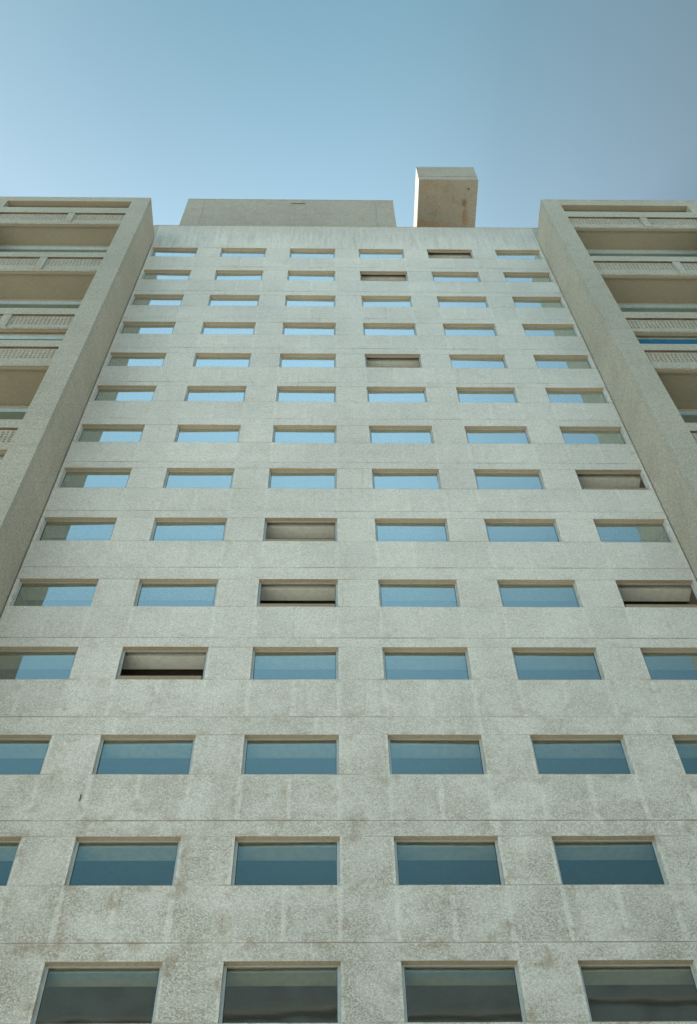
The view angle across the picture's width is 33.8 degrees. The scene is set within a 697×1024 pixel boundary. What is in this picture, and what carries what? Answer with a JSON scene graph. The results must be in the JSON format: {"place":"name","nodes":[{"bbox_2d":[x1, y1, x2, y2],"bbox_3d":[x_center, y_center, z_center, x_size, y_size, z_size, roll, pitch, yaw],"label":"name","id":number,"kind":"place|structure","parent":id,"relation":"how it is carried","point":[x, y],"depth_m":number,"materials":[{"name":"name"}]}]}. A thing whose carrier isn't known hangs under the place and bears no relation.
{"place":"outdoors","nodes":[
{"label":"outdoors","id":0,"kind":"place"},
{"bbox_2d":[0,167,696,1023],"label":"tower building","id":1,"kind":"structure","parent":0,"point":[348,611],"depth_m":33.25,"materials":[{"name":"concrete"}]},
{"bbox_2d":[0,841,19,885],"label":"window","id":2,"kind":"structure","parent":1,"relation":"in","point":[1,842],"depth_m":25.95,"materials":[{"name":"metal"}]},
{"bbox_2d":[0,739,50,773],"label":"window","id":3,"kind":"structure","parent":1,"relation":"in","point":[49,740],"depth_m":28.79,"materials":[{"name":"metal"}]},
{"bbox_2d":[0,650,76,678],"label":"window","id":4,"kind":"structure","parent":1,"relation":"in","point":[1,651],"depth_m":31.79,"materials":[{"name":"metal"}]},
{"bbox_2d":[11,582,97,605],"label":"window","id":5,"kind":"structure","parent":1,"relation":"in","point":[21,583],"depth_m":34.56,"materials":[{"name":"metal"}]},
{"bbox_2d":[38,521,115,540],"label":"window","id":6,"kind":"structure","parent":1,"relation":"in","point":[51,530],"depth_m":37.10,"materials":[{"name":"glass"}]},
{"bbox_2d":[58,471,130,487],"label":"window","id":7,"kind":"structure","parent":1,"relation":"in","point":[70,479],"depth_m":39.88,"materials":[{"name":"glass"}]},
{"bbox_2d":[32,966,161,1023],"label":"window","id":8,"kind":"structure","parent":1,"relation":"in","point":[47,968],"depth_m":23.11,"materials":[{"name":"metal"}]},
{"bbox_2d":[77,427,143,441],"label":"window","id":9,"kind":"structure","parent":1,"relation":"in","point":[87,434],"depth_m":42.71,"materials":[{"name":"glass"}]},
{"bbox_2d":[66,841,179,885],"bbox_3d":[-4.978,7.854,25.471,2.372,1.376,0.050,0,-58,-1],"label":"window","id":10,"kind":"structure","parent":1,"relation":"in","point":[78,843],"depth_m":25.89,"materials":[{"name":"metal"}]},
{"bbox_2d":[93,388,155,400],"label":"window","id":11,"kind":"structure","parent":1,"relation":"in","point":[102,394],"depth_m":45.62,"materials":[{"name":"glass"}]},
{"bbox_2d":[107,355,165,365],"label":"window","id":12,"kind":"structure","parent":1,"relation":"in","point":[115,360],"depth_m":48.38,"materials":[{"name":"glass"}]},
{"bbox_2d":[93,739,194,773],"bbox_3d":[-5.020,6.097,28.307,2.372,1.376,0.050,0,-58,-1],"label":"window","id":13,"kind":"structure","parent":1,"relation":"in","point":[103,740],"depth_m":28.78,"materials":[{"name":"metal"}]},
{"bbox_2d":[120,324,174,333],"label":"window","id":14,"kind":"structure","parent":1,"relation":"in","point":[126,328],"depth_m":51.26,"materials":[{"name":"glass"}]},
{"bbox_2d":[131,297,182,304],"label":"window","id":15,"kind":"structure","parent":1,"relation":"in","point":[137,300],"depth_m":54.14,"materials":[{"name":"glass"}]},
{"bbox_2d":[117,651,207,678],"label":"window","id":16,"kind":"structure","parent":1,"relation":"in","point":[119,676],"depth_m":31.05,"materials":[{"name":"metal"}]},
{"bbox_2d":[142,272,190,279],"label":"window","id":17,"kind":"structure","parent":1,"relation":"in","point":[147,275],"depth_m":57.03,"materials":[{"name":"glass"}]},
{"bbox_2d":[151,250,196,256],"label":"window","id":18,"kind":"structure","parent":1,"relation":"in","point":[155,252],"depth_m":59.92,"materials":[{"name":"glass"}]},
{"bbox_2d":[134,582,217,605],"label":"window","id":19,"kind":"structure","parent":1,"relation":"in","point":[141,583],"depth_m":34.62,"materials":[{"name":"metal"}]},
{"bbox_2d":[150,521,226,540],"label":"window","id":20,"kind":"structure","parent":1,"relation":"in","point":[162,530],"depth_m":37.22,"materials":[{"name":"glass"}]},
{"bbox_2d":[163,471,233,487],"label":"window","id":21,"kind":"structure","parent":1,"relation":"in","point":[174,479],"depth_m":39.96,"materials":[{"name":"glass"}]},
{"bbox_2d":[175,428,239,441],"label":"window","id":22,"kind":"structure","parent":1,"relation":"in","point":[183,434],"depth_m":42.75,"materials":[{"name":"glass"}]},
{"bbox_2d":[185,389,245,400],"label":"window","id":23,"kind":"structure","parent":1,"relation":"in","point":[192,394],"depth_m":45.65,"materials":[{"name":"glass"}]},
{"bbox_2d":[193,356,250,366],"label":"window","id":24,"kind":"structure","parent":1,"relation":"in","point":[200,361],"depth_m":48.40,"materials":[{"name":"glass"}]},
{"bbox_2d":[201,325,254,333],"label":"window","id":25,"kind":"structure","parent":1,"relation":"in","point":[207,329],"depth_m":51.33,"materials":[{"name":"glass"}]},
{"bbox_2d":[208,297,258,305],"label":"window","id":26,"kind":"structure","parent":1,"relation":"in","point":[214,301],"depth_m":54.20,"materials":[{"name":"glass"}]},
{"bbox_2d":[214,273,262,279],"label":"window","id":27,"kind":"structure","parent":1,"relation":"in","point":[219,276],"depth_m":57.08,"materials":[{"name":"glass"}]},
{"bbox_2d":[220,250,265,256],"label":"window","id":28,"kind":"structure","parent":1,"relation":"in","point":[224,253],"depth_m":59.95,"materials":[{"name":"glass"}]},
{"bbox_2d":[219,965,340,1022],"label":"window","id":29,"kind":"structure","parent":1,"relation":"in","point":[338,967],"depth_m":23.19,"materials":[{"name":"metal"}]},
{"bbox_2d":[231,840,339,884],"bbox_3d":[-1.379,7.866,25.532,2.372,1.376,0.050,0,-58,-1],"label":"window","id":30,"kind":"structure","parent":1,"relation":"in","point":[237,842],"depth_m":25.99,"materials":[{"name":"metal"}]},
{"bbox_2d":[242,739,338,773],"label":"window","id":31,"kind":"structure","parent":1,"relation":"in","point":[246,740],"depth_m":28.82,"materials":[{"name":"metal"}]},
{"bbox_2d":[250,651,337,678],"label":"window","id":32,"kind":"structure","parent":1,"relation":"in","point":[254,652],"depth_m":31.89,"materials":[{"name":"metal"}]},
{"bbox_2d":[257,583,337,606],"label":"window","id":33,"kind":"structure","parent":1,"relation":"in","point":[260,584],"depth_m":34.06,"materials":[{"name":"metal"}]},
{"bbox_2d":[263,521,336,540],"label":"window","id":34,"kind":"structure","parent":1,"relation":"in","point":[265,528],"depth_m":37.03,"materials":[{"name":"metal"}]},
{"bbox_2d":[268,472,336,488],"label":"window","id":35,"kind":"structure","parent":1,"relation":"in","point":[323,480],"depth_m":40.01,"materials":[{"name":"glass"}]},
{"bbox_2d":[272,428,336,442],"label":"window","id":36,"kind":"structure","parent":1,"relation":"in","point":[280,435],"depth_m":42.83,"materials":[{"name":"glass"}]},
{"bbox_2d":[276,389,335,401],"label":"window","id":37,"kind":"structure","parent":1,"relation":"in","point":[283,395],"depth_m":45.73,"materials":[{"name":"glass"}]},
{"bbox_2d":[279,356,335,366],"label":"window","id":38,"kind":"structure","parent":1,"relation":"in","point":[285,361],"depth_m":48.51,"materials":[{"name":"glass"}]},
{"bbox_2d":[282,325,335,334],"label":"window","id":39,"kind":"structure","parent":1,"relation":"in","point":[287,329],"depth_m":51.40,"materials":[{"name":"glass"}]},
{"bbox_2d":[285,298,335,305],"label":"window","id":40,"kind":"structure","parent":1,"relation":"in","point":[289,301],"depth_m":54.28,"materials":[{"name":"glass"}]},
{"bbox_2d":[287,273,334,280],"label":"window","id":41,"kind":"structure","parent":1,"relation":"in","point":[291,276],"depth_m":57.17,"materials":[{"name":"glass"}]},
{"bbox_2d":[290,251,334,257],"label":"window","id":42,"kind":"structure","parent":1,"relation":"in","point":[321,254],"depth_m":60.01,"materials":[{"name":"glass"}]},
{"bbox_2d":[359,251,403,257],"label":"window","id":43,"kind":"structure","parent":1,"relation":"in","point":[362,254],"depth_m":60.09,"materials":[{"name":"glass"}]},
{"bbox_2d":[360,274,407,280],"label":"window","id":44,"kind":"structure","parent":1,"relation":"in","point":[360,274],"depth_m":57.47,"materials":[{"name":"metal"}]},
{"bbox_2d":[361,298,411,306],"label":"window","id":45,"kind":"structure","parent":1,"relation":"in","point":[367,302],"depth_m":54.32,"materials":[{"name":"glass"}]},
{"bbox_2d":[363,326,416,334],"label":"window","id":46,"kind":"structure","parent":1,"relation":"in","point":[367,330],"depth_m":51.45,"materials":[{"name":"glass"}]},
{"bbox_2d":[365,357,421,367],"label":"window","id":47,"kind":"structure","parent":1,"relation":"in","point":[365,357],"depth_m":48.36,"materials":[{"name":"metal"}]},
{"bbox_2d":[367,390,426,401],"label":"window","id":48,"kind":"structure","parent":1,"relation":"in","point":[372,395],"depth_m":45.75,"materials":[{"name":"glass"}]},
{"bbox_2d":[369,429,433,442],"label":"window","id":49,"kind":"structure","parent":1,"relation":"in","point":[376,435],"depth_m":42.87,"materials":[{"name":"glass"}]},
{"bbox_2d":[372,472,440,488],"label":"window","id":50,"kind":"structure","parent":1,"relation":"in","point":[380,480],"depth_m":40.07,"materials":[{"name":"glass"}]},
{"bbox_2d":[375,522,449,541],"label":"window","id":51,"kind":"structure","parent":1,"relation":"in","point":[422,529],"depth_m":37.39,"materials":[{"name":"glass"}]},
{"bbox_2d":[378,583,459,606],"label":"window","id":52,"kind":"structure","parent":1,"relation":"in","point":[455,586],"depth_m":34.74,"materials":[{"name":"metal"}]},
{"bbox_2d":[383,651,471,679],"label":"window","id":53,"kind":"structure","parent":1,"relation":"in","point":[465,652],"depth_m":31.95,"materials":[{"name":"metal"}]},
{"bbox_2d":[388,739,486,773],"bbox_3d":[2.179,6.121,28.429,2.372,1.376,0.050,0,-58,-1],"label":"window","id":54,"kind":"structure","parent":1,"relation":"in","point":[389,740],"depth_m":28.90,"materials":[{"name":"metal"}]},
{"bbox_2d":[394,840,503,884],"bbox_3d":[2.221,7.879,25.592,2.372,1.376,0.050,0,-58,-1],"label":"window","id":55,"kind":"structure","parent":1,"relation":"in","point":[495,842],"depth_m":26.12,"materials":[{"name":"metal"}]},
{"bbox_2d":[427,252,472,258],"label":"window","id":56,"kind":"structure","parent":1,"relation":"in","point":[427,252],"depth_m":60.48,"materials":[{"name":"metal"}]},
{"bbox_2d":[432,274,479,281],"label":"window","id":57,"kind":"structure","parent":1,"relation":"in","point":[436,277],"depth_m":57.29,"materials":[{"name":"glass"}]},
{"bbox_2d":[437,299,487,306],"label":"window","id":58,"kind":"structure","parent":1,"relation":"in","point":[441,302],"depth_m":54.38,"materials":[{"name":"glass"}]},
{"bbox_2d":[401,965,525,1021],"bbox_3d":[2.262,9.617,22.787,2.372,1.376,0.050,0,-58,-1],"label":"window","id":59,"kind":"structure","parent":1,"relation":"in","point":[403,967],"depth_m":23.21,"materials":[{"name":"metal"}]},
{"bbox_2d":[443,326,496,335],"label":"window","id":60,"kind":"structure","parent":1,"relation":"in","point":[448,330],"depth_m":51.54,"materials":[{"name":"glass"}]},
{"bbox_2d":[450,357,506,367],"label":"window","id":61,"kind":"structure","parent":1,"relation":"in","point":[456,362],"depth_m":48.62,"materials":[{"name":"glass"}]},
{"bbox_2d":[457,390,517,402],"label":"window","id":62,"kind":"structure","parent":1,"relation":"in","point":[484,396],"depth_m":45.85,"materials":[{"name":"glass"}]},
{"bbox_2d":[465,429,530,443],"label":"window","id":63,"kind":"structure","parent":1,"relation":"in","point":[502,436],"depth_m":42.96,"materials":[{"name":"glass"}]},
{"bbox_2d":[474,472,544,488],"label":"window","id":64,"kind":"structure","parent":1,"relation":"in","point":[484,480],"depth_m":40.13,"materials":[{"name":"glass"}]},
{"bbox_2d":[496,252,541,258],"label":"window","id":65,"kind":"structure","parent":1,"relation":"in","point":[501,255],"depth_m":60.23,"materials":[{"name":"glass"}]},
{"bbox_2d":[485,522,560,541],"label":"window","id":66,"kind":"structure","parent":1,"relation":"in","point":[543,530],"depth_m":37.47,"materials":[{"name":"glass"}]},
{"bbox_2d":[504,275,552,281],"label":"window","id":67,"kind":"structure","parent":1,"relation":"in","point":[509,278],"depth_m":57.31,"materials":[{"name":"glass"}]},
{"bbox_2d":[513,299,564,307],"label":"window","id":68,"kind":"structure","parent":1,"relation":"in","point":[525,303],"depth_m":54.44,"materials":[{"name":"glass"}]},
{"bbox_2d":[498,583,580,606],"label":"window","id":69,"kind":"structure","parent":1,"relation":"in","point":[573,585],"depth_m":34.81,"materials":[{"name":"metal"}]},
{"bbox_2d":[523,327,577,335],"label":"window","id":70,"kind":"structure","parent":1,"relation":"in","point":[529,331],"depth_m":51.58,"materials":[{"name":"glass"}]},
{"bbox_2d":[512,651,603,679],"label":"window","id":71,"kind":"structure","parent":1,"relation":"in","point":[594,653],"depth_m":32.02,"materials":[{"name":"metal"}]},
{"bbox_2d":[534,358,592,368],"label":"window","id":72,"kind":"structure","parent":1,"relation":"in","point":[567,363],"depth_m":48.65,"materials":[{"name":"glass"}]},
{"bbox_2d":[546,391,607,402],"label":"window","id":73,"kind":"structure","parent":1,"relation":"in","point":[554,396],"depth_m":45.90,"materials":[{"name":"glass"}]},
{"bbox_2d":[531,739,632,773],"bbox_3d":[5.778,6.134,28.489,2.372,1.376,0.050,0,-58,-1],"label":"window","id":74,"kind":"structure","parent":1,"relation":"in","point":[621,740],"depth_m":29.01,"materials":[{"name":"metal"}]},
{"bbox_2d":[561,430,626,443],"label":"window","id":75,"kind":"structure","parent":1,"relation":"in","point":[569,436],"depth_m":43.01,"materials":[{"name":"glass"}]},
{"bbox_2d":[552,840,667,884],"bbox_3d":[5.820,7.891,25.653,2.372,1.376,0.050,0,-58,-1],"label":"window","id":76,"kind":"structure","parent":1,"relation":"in","point":[652,842],"depth_m":26.19,"materials":[{"name":"metal"}]},
{"bbox_2d":[576,473,648,489],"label":"window","id":77,"kind":"structure","parent":1,"relation":"in","point":[646,488],"depth_m":40.11,"materials":[{"name":"metal"}]},
{"bbox_2d":[594,522,672,541],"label":"window","id":78,"kind":"structure","parent":1,"relation":"in","point":[607,531],"depth_m":37.39,"materials":[{"name":"glass"}]},
{"bbox_2d":[579,964,696,1021],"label":"window","id":79,"kind":"structure","parent":1,"relation":"in","point":[690,966],"depth_m":23.39,"materials":[{"name":"metal"}]},
{"bbox_2d":[617,584,696,606],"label":"window","id":80,"kind":"structure","parent":1,"relation":"in","point":[692,588],"depth_m":33.87,"materials":[{"name":"metal"}]},
{"bbox_2d":[641,651,696,679],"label":"window","id":81,"kind":"structure","parent":1,"relation":"in","point":[660,652],"depth_m":32.10,"materials":[{"name":"metal"}]},
{"bbox_2d":[673,739,696,773],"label":"window","id":82,"kind":"structure","parent":1,"relation":"in","point":[674,740],"depth_m":29.07,"materials":[{"name":"metal"}]},
{"bbox_2d":[0,0,696,227],"label":"sky","id":83,"kind":"structure","parent":0,"point":[170,103],"materials":[{"name":"blue"}]}
]}

